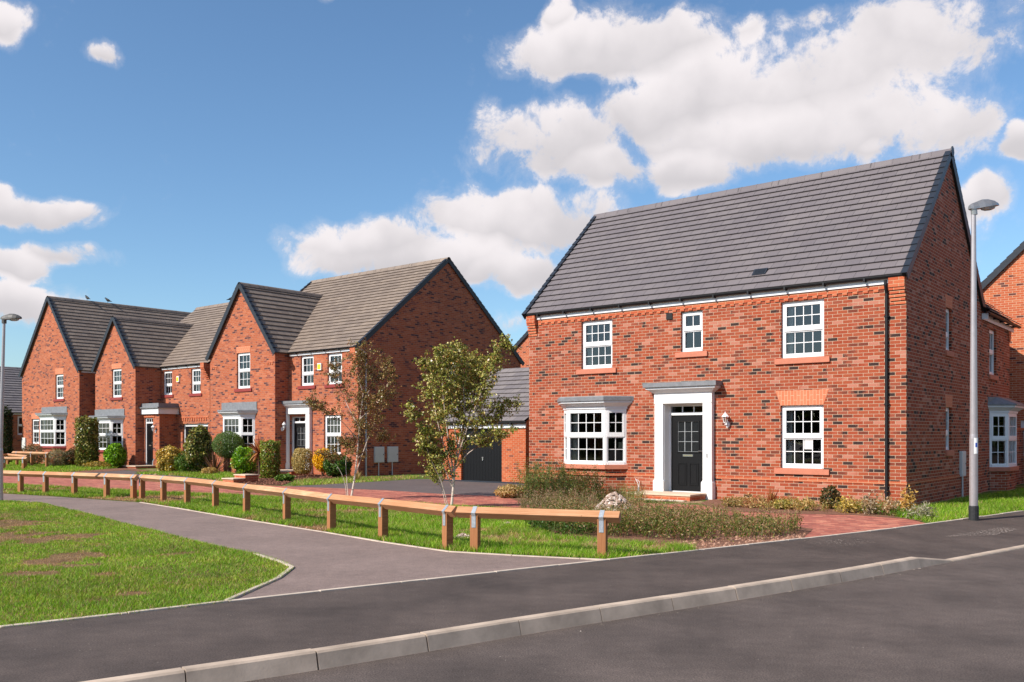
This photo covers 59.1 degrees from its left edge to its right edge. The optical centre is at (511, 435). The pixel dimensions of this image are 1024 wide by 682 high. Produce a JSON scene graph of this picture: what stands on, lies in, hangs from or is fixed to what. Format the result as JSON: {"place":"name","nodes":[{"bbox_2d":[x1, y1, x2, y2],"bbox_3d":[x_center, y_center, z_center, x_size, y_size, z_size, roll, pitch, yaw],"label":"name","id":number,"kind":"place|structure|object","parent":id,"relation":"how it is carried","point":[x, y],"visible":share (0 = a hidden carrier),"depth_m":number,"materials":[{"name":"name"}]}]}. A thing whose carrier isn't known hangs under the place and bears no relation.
{"place":"outdoors","nodes":[
{"label":"outdoors","id":0,"kind":"place"},
{"bbox_2d":[3,460,119,471],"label":"back lawn","id":1,"kind":"structure","parent":0,"point":[12,466],"depth_m":41.71,"materials":[{"name":"green plant"}]},
{"bbox_2d":[79,470,207,479],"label":"driveway","id":2,"kind":"structure","parent":0,"point":[122,472],"depth_m":38.25,"materials":[{"name":"asphalt"}]},
{"bbox_2d":[0,499,294,626],"bbox_3d":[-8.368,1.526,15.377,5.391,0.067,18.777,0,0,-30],"label":"lawn grass","id":3,"kind":"structure","parent":0,"point":[130,530],"depth_m":10.45,"materials":[{"name":"green plant"}]},
{"bbox_2d":[3,494,591,598],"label":"path","id":4,"kind":"structure","parent":0,"point":[319,560],"depth_m":12.12,"materials":[{"name":"grey asphalt"}]},
{"bbox_2d":[0,314,21,499],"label":"street lamp","id":5,"kind":"object","parent":4,"relation":"on","point":[10,317],"visible":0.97,"depth_m":21.69,"materials":[{"name":"metal"}]},
{"bbox_2d":[3,482,699,558],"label":"verge ground","id":6,"kind":"structure","parent":0,"point":[333,531],"depth_m":15.48,"materials":[{"name":"green plant"}]},
{"bbox_2d":[3,470,138,498],"bbox_3d":[-12.477,1.298,24.007,7.647,0.704,0.286,0,0,29],"label":"knee rail fence","id":7,"kind":"object","parent":6,"relation":"on","point":[76,476],"visible":0.84,"depth_m":23.39,"materials":[{"name":"brown wood"}]},
{"bbox_2d":[139,474,456,548],"bbox_3d":[-4.880,1.298,17.308,0.428,0.704,13.066,0,0,-40],"label":"knee rail fence","id":8,"kind":"object","parent":6,"relation":"on","point":[447,513],"visible":0.82,"depth_m":14.94,"materials":[{"name":"brown wood"}]},
{"bbox_2d":[398,333,524,505],"bbox_3d":[-1.061,-0.313,19.637,2.685,3.733,2.033,0,0,0],"label":"birch tree","id":9,"kind":"object","parent":6,"relation":"on","point":[452,357],"visible":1,"depth_m":19.38,"materials":[{"name":"green plant"}]},
{"bbox_2d":[455,506,620,557],"bbox_3d":[0.317,1.301,11.870,2.255,0.699,0.164,0,0,21],"label":"knee rail fence","id":10,"kind":"object","parent":6,"relation":"on","point":[602,519],"visible":0.86,"depth_m":11.81,"materials":[{"name":"brown wood"}]},
{"bbox_2d":[293,479,523,495],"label":"garage drive","id":11,"kind":"structure","parent":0,"point":[460,487],"depth_m":27.70,"materials":[{"name":"asphalt"}]},
{"bbox_2d":[3,476,923,537],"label":"shared drive","id":12,"kind":"structure","parent":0,"point":[823,524],"depth_m":22.07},
{"bbox_2d":[302,337,403,495],"bbox_3d":[-3.851,-0.406,21.887,2.453,3.922,1.508,0,0,-9],"label":"birch tree","id":13,"kind":"object","parent":12,"relation":"on","point":[320,406],"visible":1,"depth_m":21.83,"materials":[{"name":"green plant"}]},
{"bbox_2d":[0,511,1023,681],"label":"pavement","id":14,"kind":"structure","parent":0,"point":[81,650],"depth_m":8.29,"materials":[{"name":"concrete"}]},
{"bbox_2d":[968,199,998,520],"bbox_3d":[8.719,-1.384,16.686,0.595,5.967,0.241,0,0,-8],"label":"street lamp","id":15,"kind":"object","parent":14,"relation":"on","point":[974,207],"visible":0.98,"depth_m":16.61,"materials":[{"name":"metal"}]},
{"bbox_2d":[0,0,1023,366],"label":"sky","id":16,"kind":"structure","parent":0,"point":[159,154],"materials":[{"name":"blue"}]},
{"bbox_2d":[3,468,1023,536],"bbox_3d":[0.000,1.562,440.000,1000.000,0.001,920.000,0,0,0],"label":"ground","id":17,"kind":"structure","parent":0,"point":[441,476],"depth_m":27.25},
{"bbox_2d":[3,405,14,461],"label":"conifer","id":18,"kind":"object","parent":17,"relation":"on","point":[8,418],"visible":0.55,"depth_m":50.91,"materials":[{"name":"green plant"}]},
{"bbox_2d":[0,366,21,454],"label":"bungalow","id":19,"kind":"object","parent":17,"relation":"on","point":[12,390],"visible":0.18,"depth_m":57.81,"materials":[{"name":"brick"}]},
{"bbox_2d":[3,457,27,468],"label":"knee rail fence","id":20,"kind":"object","parent":17,"relation":"on","point":[23,459],"visible":0.8,"depth_m":41.34,"materials":[{"name":"brown wood"}]},
{"bbox_2d":[12,451,49,466],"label":"knee rail fence","id":21,"kind":"object","parent":17,"relation":"on","point":[46,454],"visible":0.79,"depth_m":44.84,"materials":[{"name":"brown wood"}]},
{"bbox_2d":[21,442,44,464],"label":"shrub","id":22,"kind":"object","parent":17,"relation":"on","point":[33,449],"visible":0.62,"depth_m":46.85,"materials":[{"name":"brown plant"}]},
{"bbox_2d":[41,448,70,465],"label":"lavender bush","id":23,"kind":"object","parent":17,"relation":"on","point":[56,461],"visible":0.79,"depth_m":44.70,"materials":[{"name":"brown plant"}]},
{"bbox_2d":[60,447,80,465],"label":"shrub","id":24,"kind":"object","parent":17,"relation":"on","point":[70,452],"visible":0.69,"depth_m":44.94,"materials":[{"name":"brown plant"}]},
{"bbox_2d":[72,415,99,466],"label":"laurel","id":25,"kind":"object","parent":17,"relation":"on","point":[89,434],"visible":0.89,"depth_m":43.67,"materials":[{"name":"green plant"}]},
{"bbox_2d":[60,468,147,472],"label":"bare patch","id":26,"kind":"object","parent":17,"relation":"on","point":[115,469],"visible":0.56,"depth_m":40.33,"materials":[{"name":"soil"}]},
{"bbox_2d":[102,443,126,467],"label":"shrub","id":27,"kind":"object","parent":26,"relation":"on","point":[114,454],"visible":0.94,"depth_m":43.17,"materials":[{"name":"green plant"}]},
{"bbox_2d":[18,296,190,463],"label":"brick house","id":28,"kind":"structure","parent":17,"relation":"on","point":[56,374],"depth_m":49.08,"materials":[{"name":"red brick"}]},
{"bbox_2d":[40,418,53,445],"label":"window","id":29,"kind":"structure","parent":28,"relation":"in","point":[44,431],"depth_m":48.58,"materials":[{"name":"white plastic"}]},
{"bbox_2d":[33,419,63,443],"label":"window","id":30,"kind":"structure","parent":28,"relation":"in","point":[35,421],"depth_m":50.26,"materials":[{"name":"white plastic"}]},
{"bbox_2d":[53,374,64,401],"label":"window","id":31,"kind":"structure","parent":28,"relation":"in","point":[59,377],"depth_m":48.56,"materials":[{"name":"white plastic"}]},
{"bbox_2d":[54,418,65,445],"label":"window","id":32,"kind":"structure","parent":28,"relation":"in","point":[60,431],"depth_m":47.82,"materials":[{"name":"white plastic"}]},
{"bbox_2d":[89,302,228,468],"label":"brick house","id":33,"kind":"structure","parent":17,"relation":"on","point":[152,386],"depth_m":44.68,"materials":[{"name":"red brick"}]},
{"bbox_2d":[98,421,110,449],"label":"window","id":34,"kind":"structure","parent":33,"relation":"in","point":[101,434],"depth_m":45.06,"materials":[{"name":"white plastic"}]},
{"bbox_2d":[110,369,122,399],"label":"window","id":35,"kind":"structure","parent":33,"relation":"in","point":[116,372],"depth_m":45.42,"materials":[{"name":"white plastic"}]},
{"bbox_2d":[111,421,122,446],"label":"window","id":36,"kind":"structure","parent":33,"relation":"in","point":[112,434],"depth_m":44.73,"materials":[{"name":"white plastic"}]},
{"bbox_2d":[147,423,152,464],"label":"door","id":37,"kind":"structure","parent":33,"relation":"in","point":[149,426],"depth_m":44.07,"materials":[{"name":"black wood"}]},
{"bbox_2d":[161,371,173,397],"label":"window","id":38,"kind":"structure","parent":33,"relation":"in","point":[167,374],"depth_m":44.92,"materials":[{"name":"white plastic"}]},
{"bbox_2d":[189,368,201,396],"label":"window","id":39,"kind":"structure","parent":33,"relation":"in","point":[196,373],"depth_m":43.27,"materials":[{"name":"white plastic"}]},
{"bbox_2d":[155,444,183,471],"bbox_3d":[-14.438,0.993,38.154,1.115,1.291,1.074,0,0,20],"label":"variegated bush","id":40,"kind":"object","parent":17,"relation":"on","point":[166,457],"visible":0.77,"depth_m":37.84,"materials":[{"name":"yellow plant"}]},
{"bbox_2d":[172,450,193,472],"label":"shrub","id":41,"kind":"object","parent":17,"relation":"on","point":[178,459],"visible":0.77,"depth_m":37.49,"materials":[{"name":"green plant"}]},
{"bbox_2d":[136,470,233,480],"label":"garden lawn","id":42,"kind":"structure","parent":17,"relation":"on","point":[218,476],"depth_m":35.22,"materials":[{"name":"green plant"}]},
{"bbox_2d":[183,425,214,471],"bbox_3d":[-13.140,0.597,37.929,1.274,2.135,1.488,0,0,7],"label":"laurel","id":43,"kind":"object","parent":17,"relation":"on","point":[198,440],"visible":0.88,"depth_m":37.53,"materials":[{"name":"green plant"}]},
{"bbox_2d":[197,450,227,470],"bbox_3d":[-12.341,1.012,37.175,2.074,1.136,1.668,0,0,-21],"label":"phormium","id":44,"kind":"object","parent":17,"relation":"on","point":[214,460],"visible":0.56,"depth_m":37.07,"materials":[{"name":"red plant"}]},
{"bbox_2d":[211,431,244,470],"bbox_3d":[-11.698,0.670,37.198,1.370,1.821,1.380,0,0,-20],"label":"topiary","id":45,"kind":"object","parent":17,"relation":"on","point":[226,450],"visible":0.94,"depth_m":36.86,"materials":[{"name":"green plant"}]},
{"bbox_2d":[225,553,293,599],"bbox_3d":[-2.757,1.591,10.172,0.566,0.118,3.416,0,0,-11],"label":"lawn edging","id":46,"kind":"object","parent":17,"relation":"on","point":[257,587],"visible":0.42,"depth_m":9.54,"materials":[{"name":"grey concrete"}]},
{"bbox_2d":[234,472,349,484],"bbox_3d":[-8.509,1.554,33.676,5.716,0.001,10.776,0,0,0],"label":"mulch bed","id":47,"kind":"object","parent":17,"relation":"on","point":[294,475],"visible":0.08,"depth_m":32.80,"materials":[{"name":"brown wood"}]},
{"bbox_2d":[221,474,258,482],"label":"garden steps","id":48,"kind":"structure","parent":47,"relation":"on","point":[238,478],"depth_m":30.04,"materials":[{"name":"red brick"}]},
{"bbox_2d":[229,446,257,473],"bbox_3d":[-10.752,1.001,36.296,1.148,1.231,0.976,0,0,-44],"label":"shrub","id":49,"kind":"object","parent":47,"relation":"on","point":[240,462],"visible":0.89,"depth_m":36.06,"materials":[{"name":"green plant"}]},
{"bbox_2d":[246,436,265,474],"bbox_3d":[-9.863,0.746,35.250,1.468,1.668,1.398,0,0,0],"label":"cordyline","id":50,"kind":"object","parent":47,"relation":"on","point":[256,448],"visible":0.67,"depth_m":35.12,"materials":[{"name":"brown plant"}]},
{"bbox_2d":[259,439,281,477],"bbox_3d":[-8.880,0.861,33.151,0.818,1.470,0.802,0,0,-11],"label":"shrub","id":51,"kind":"object","parent":47,"relation":"on","point":[267,465],"visible":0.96,"depth_m":32.91,"materials":[{"name":"green plant"}]},
{"bbox_2d":[274,473,295,480],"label":"ground cover","id":52,"kind":"object","parent":47,"relation":"on","point":[285,477],"visible":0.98,"depth_m":30.75,"materials":[{"name":"green plant"}]},
{"bbox_2d":[291,448,313,473],"bbox_3d":[-8.092,0.978,34.904,0.803,1.049,0.814,0,0,39],"label":"variegated bush","id":53,"kind":"object","parent":47,"relation":"on","point":[298,465],"visible":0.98,"depth_m":34.70,"materials":[{"name":"beige plant"}]},
{"bbox_2d":[312,448,329,475],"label":"shrub","id":54,"kind":"object","parent":47,"relation":"on","point":[317,459],"visible":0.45,"depth_m":34.42,"materials":[{"name":"yellow plant"}]},
{"bbox_2d":[322,454,352,476],"bbox_3d":[-6.511,1.102,33.638,1.147,0.938,1.415,0,0,-29],"label":"shrub","id":55,"kind":"object","parent":47,"relation":"on","point":[343,465],"visible":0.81,"depth_m":33.32,"materials":[{"name":"green plant"}]},
{"bbox_2d":[291,473,418,485],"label":"garden lawn","id":56,"kind":"structure","parent":17,"relation":"on","point":[313,481],"depth_m":31.16,"materials":[{"name":"green plant"}]},
{"bbox_2d":[205,257,524,475],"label":"brick house","id":57,"kind":"structure","parent":17,"relation":"on","point":[272,352],"depth_m":37.47,"materials":[{"name":"red brick"}]},
{"bbox_2d":[234,352,251,391],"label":"window","id":58,"kind":"structure","parent":57,"relation":"in","point":[243,363],"depth_m":38.54,"materials":[{"name":"white plastic"}]},
{"bbox_2d":[240,416,254,451],"bbox_3d":[-11.018,-0.030,37.669,0.594,1.560,0.090,0,0,-6],"label":"window","id":59,"kind":"structure","parent":57,"relation":"in","point":[242,433],"depth_m":37.64,"materials":[{"name":"white plastic"}]},
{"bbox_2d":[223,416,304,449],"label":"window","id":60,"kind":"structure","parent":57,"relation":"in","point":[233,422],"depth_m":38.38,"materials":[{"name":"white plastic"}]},
{"bbox_2d":[294,423,305,460],"bbox_3d":[-8.599,0.455,37.018,1.076,1.945,0.094,0,0,39],"label":"door","id":61,"kind":"structure","parent":57,"relation":"in","point":[299,428],"depth_m":37.12,"materials":[{"name":"black glass"}]},
{"bbox_2d":[298,355,341,388],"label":"window","id":62,"kind":"structure","parent":57,"relation":"in","point":[307,361],"depth_m":36.74,"materials":[{"name":"white plastic"}]},
{"bbox_2d":[324,353,341,387],"bbox_3d":[-6.910,-2.570,35.544,1.150,1.360,0.275,0,0,39],"label":"window","id":63,"kind":"structure","parent":57,"relation":"in","point":[331,356],"depth_m":35.64,"materials":[{"name":"white plastic"}]},
{"bbox_2d":[325,415,340,453],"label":"window","id":64,"kind":"structure","parent":57,"relation":"in","point":[333,429],"depth_m":35.87,"materials":[{"name":"white plastic"}]},
{"bbox_2d":[140,502,600,559],"bbox_3d":[-4.021,1.596,15.847,13.912,0.108,0.907,0,0,45],"label":"grass edging","id":65,"kind":"object","parent":17,"relation":"on","point":[384,541],"depth_m":13.06,"materials":[{"name":"grey concrete"}]},
{"bbox_2d":[439,367,528,483],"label":"garage","id":66,"kind":"structure","parent":17,"relation":"on","point":[486,464],"depth_m":30.22,"materials":[{"name":"brick"}]},
{"bbox_2d":[463,428,501,481],"bbox_3d":[-0.988,0.650,30.303,1.810,1.800,0.070,0,0,39],"label":"garage door","id":67,"kind":"structure","parent":66,"relation":"in","point":[481,464],"depth_m":30.28,"materials":[{"name":"black metal"}]},
{"bbox_2d":[0,511,1021,627],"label":"path edging","id":68,"kind":"object","parent":17,"relation":"on","point":[179,606],"visible":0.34,"depth_m":9.65,"materials":[{"name":"grey concrete"}]},
{"bbox_2d":[514,330,528,367],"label":"brick house","id":69,"kind":"structure","parent":17,"relation":"on","point":[522,343],"depth_m":50.19,"materials":[{"name":"brick"}]},
{"bbox_2d":[510,491,640,505],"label":"bed soil","id":70,"kind":"structure","parent":17,"relation":"on","point":[514,498],"depth_m":21.65,"materials":[{"name":"brown soil"}]},
{"bbox_2d":[493,483,524,497],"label":"dry plant","id":71,"kind":"object","parent":70,"relation":"on","point":[508,490],"visible":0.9,"depth_m":22.54,"materials":[{"name":"beige plant"}]},
{"bbox_2d":[507,455,608,503],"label":"weeds","id":72,"kind":"object","parent":70,"relation":"on","point":[535,483],"visible":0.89,"depth_m":21.70,"materials":[{"name":"green plant"}]},
{"bbox_2d":[593,480,647,506],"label":"weeds","id":73,"kind":"object","parent":70,"relation":"on","point":[631,494],"visible":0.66,"depth_m":21.20,"materials":[{"name":"beige plant"}]},
{"bbox_2d":[522,146,1023,507],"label":"brick house","id":74,"kind":"structure","parent":17,"relation":"on","point":[802,337],"depth_m":22.31,"materials":[{"name":"brick"}]},
{"bbox_2d":[564,410,566,463],"bbox_3d":[1.500,0.025,24.731,0.090,1.470,0.566,0,0,-6],"label":"window","id":75,"kind":"structure","parent":74,"relation":"in","point":[565,411],"depth_m":24.90,"materials":[{"name":"white plastic"}]},
{"bbox_2d":[576,319,616,374],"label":"window","id":76,"kind":"structure","parent":74,"relation":"in","point":[597,335],"depth_m":24.64,"materials":[{"name":"white plastic"}]},
{"bbox_2d":[605,409,625,464],"bbox_3d":[2.721,0.025,23.733,0.566,1.470,0.090,0,0,-6],"label":"window","id":77,"kind":"structure","parent":74,"relation":"in","point":[608,434],"depth_m":23.70,"materials":[{"name":"white plastic"}]},
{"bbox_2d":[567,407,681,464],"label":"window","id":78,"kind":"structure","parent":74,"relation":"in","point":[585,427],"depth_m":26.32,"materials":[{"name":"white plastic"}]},
{"bbox_2d":[671,415,702,491],"bbox_3d":[4.434,0.441,22.759,0.956,1.915,0.094,0,0,39],"label":"door","id":79,"kind":"structure","parent":74,"relation":"in","point":[686,430],"depth_m":22.80,"materials":[{"name":"black wood"}]},
{"bbox_2d":[675,310,707,357],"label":"window","id":80,"kind":"structure","parent":74,"relation":"in","point":[692,322],"depth_m":22.70,"materials":[{"name":"white plastic"}]},
{"bbox_2d":[774,299,829,364],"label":"window","id":81,"kind":"structure","parent":74,"relation":"in","point":[802,321],"depth_m":21.07,"materials":[{"name":"white plastic"}]},
{"bbox_2d":[774,405,829,474],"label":"window","id":82,"kind":"structure","parent":74,"relation":"in","point":[802,425],"depth_m":21.07,"materials":[{"name":"white plastic"}]},
{"bbox_2d":[945,309,954,356],"bbox_3d":[10.615,-2.520,22.055,0.195,1.180,0.680,0,0,39],"label":"window","id":83,"kind":"structure","parent":74,"relation":"in","point":[947,353],"depth_m":22.22,"materials":[{"name":"white plastic"}]},
{"bbox_2d":[945,408,954,455],"bbox_3d":[10.615,-0.100,22.055,0.195,1.180,0.680,0,0,39],"label":"window","id":84,"kind":"structure","parent":74,"relation":"in","point":[948,452],"depth_m":22.22,"materials":[{"name":"white plastic"}]},
{"bbox_2d":[989,329,998,380],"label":"window","id":85,"kind":"structure","parent":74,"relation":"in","point":[991,333],"depth_m":26.24,"materials":[{"name":"white plastic"}]},
{"bbox_2d":[989,413,1007,466],"bbox_3d":[13.808,0.120,25.649,0.566,1.540,0.090,0,0,-6],"label":"window","id":86,"kind":"structure","parent":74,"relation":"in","point":[1004,438],"depth_m":25.62,"materials":[{"name":"white plastic"}]},
{"bbox_2d":[992,413,1016,466],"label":"window","id":87,"kind":"structure","parent":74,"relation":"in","point":[1013,438],"depth_m":26.52,"materials":[{"name":"white plastic"}]},
{"bbox_2d":[702,499,920,520],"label":"bed soil","id":88,"kind":"structure","parent":17,"relation":"on","point":[747,509],"depth_m":18.77,"materials":[{"name":"brown soil"}]},
{"bbox_2d":[718,495,743,506],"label":"border plant","id":89,"kind":"object","parent":88,"relation":"on","point":[730,500],"visible":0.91,"depth_m":19.71,"materials":[{"name":"yellow plant"}]},
{"bbox_2d":[741,492,766,507],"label":"border plant","id":90,"kind":"object","parent":88,"relation":"on","point":[754,500],"visible":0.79,"depth_m":19.46,"materials":[{"name":"beige plant"}]},
{"bbox_2d":[789,496,820,510],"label":"border plant","id":91,"kind":"object","parent":88,"relation":"on","point":[803,501],"visible":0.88,"depth_m":18.78,"materials":[{"name":"yellow plant"}]},
{"bbox_2d":[723,492,904,515],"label":"border plants","id":92,"kind":"object","parent":88,"relation":"on","point":[788,498],"visible":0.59,"depth_m":18.96,"materials":[{"name":"yellow plant"}]},
{"bbox_2d":[818,485,841,508],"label":"shrub","id":93,"kind":"object","parent":88,"relation":"on","point":[832,492],"visible":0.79,"depth_m":19.20,"materials":[{"name":"green plant"}]},
{"bbox_2d":[831,495,865,512],"bbox_3d":[6.784,1.410,18.245,0.550,0.434,0.558,0,0,-12],"label":"border plant","id":94,"kind":"object","parent":88,"relation":"on","point":[850,505],"visible":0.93,"depth_m":18.18,"materials":[{"name":"yellow plant"}]},
{"bbox_2d":[860,490,881,514],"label":"border plant","id":95,"kind":"object","parent":88,"relation":"on","point":[871,502],"visible":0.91,"depth_m":17.80,"materials":[{"name":"beige plant"}]},
{"bbox_2d":[852,501,913,517],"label":"border plants","id":96,"kind":"object","parent":88,"relation":"on","point":[896,511],"visible":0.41,"depth_m":17.68,"materials":[{"name":"green plant"}]},
{"bbox_2d":[879,497,901,515],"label":"border plant","id":97,"kind":"object","parent":88,"relation":"on","point":[889,506],"visible":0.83,"depth_m":17.59,"materials":[{"name":"beige plant"}]},
{"bbox_2d":[899,485,917,510],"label":"border plant","id":98,"kind":"object","parent":88,"relation":"on","point":[905,501],"visible":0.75,"depth_m":17.80,"materials":[{"name":"yellow plant"}]},
{"bbox_2d":[902,501,939,517],"bbox_3d":[7.664,1.402,16.915,0.551,0.435,0.633,0,0,-43],"label":"dusty plant","id":99,"kind":"object","parent":88,"relation":"on","point":[926,510],"visible":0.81,"depth_m":16.85,"materials":[{"name":"green plant"}]},
{"bbox_2d":[892,487,1023,521],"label":"side lawn","id":100,"kind":"structure","parent":17,"relation":"on","point":[999,502],"depth_m":18.97,"materials":[{"name":"green plant"}]},
{"bbox_2d":[981,241,1023,483],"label":"brick house","id":101,"kind":"structure","parent":17,"relation":"on","point":[1002,283],"depth_m":29.57,"materials":[{"name":"red brick"}]},
{"bbox_2d":[1015,428,1023,484],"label":"garden wall","id":102,"kind":"structure","parent":17,"relation":"on","point":[1020,455],"depth_m":28.91,"materials":[{"name":"brick"}]},
{"bbox_2d":[246,548,1023,681],"bbox_3d":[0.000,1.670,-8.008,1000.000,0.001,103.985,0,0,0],"label":"road","id":103,"kind":"structure","parent":0,"point":[961,621],"depth_m":7.26,"materials":[{"name":"grey asphalt"}]},
{"bbox_2d":[82,545,1023,681],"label":"kerb","id":104,"kind":"structure","parent":103,"relation":"on","point":[269,665],"depth_m":7.42,"materials":[{"name":"concrete"}]},
{"bbox_2d":[534,508,811,554],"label":"bed soil","id":105,"kind":"structure","parent":0,"point":[632,536],"depth_m":13.92,"materials":[{"name":"brown soil"}]},
{"bbox_2d":[524,505,594,535],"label":"weeds","id":106,"kind":"object","parent":105,"relation":"on","point":[538,523],"visible":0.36,"depth_m":14.20,"materials":[{"name":"green plant"}]},
{"bbox_2d":[517,485,604,509],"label":"weeds","id":107,"kind":"object","parent":105,"relation":"on","point":[528,502],"visible":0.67,"depth_m":18.17,"materials":[{"name":"green plant"}]},
{"bbox_2d":[595,491,633,513],"bbox_3d":[1.917,1.300,16.902,0.973,0.519,0.768,0,0,0],"label":"rubble heap","id":108,"kind":"object","parent":105,"relation":"on","point":[615,495],"visible":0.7,"depth_m":16.79,"materials":[{"name":"beige stone"}]},
{"bbox_2d":[534,491,804,541],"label":"weeds","id":109,"kind":"object","parent":105,"relation":"on","point":[661,519],"visible":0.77,"depth_m":14.23,"materials":[{"name":"green plant"}]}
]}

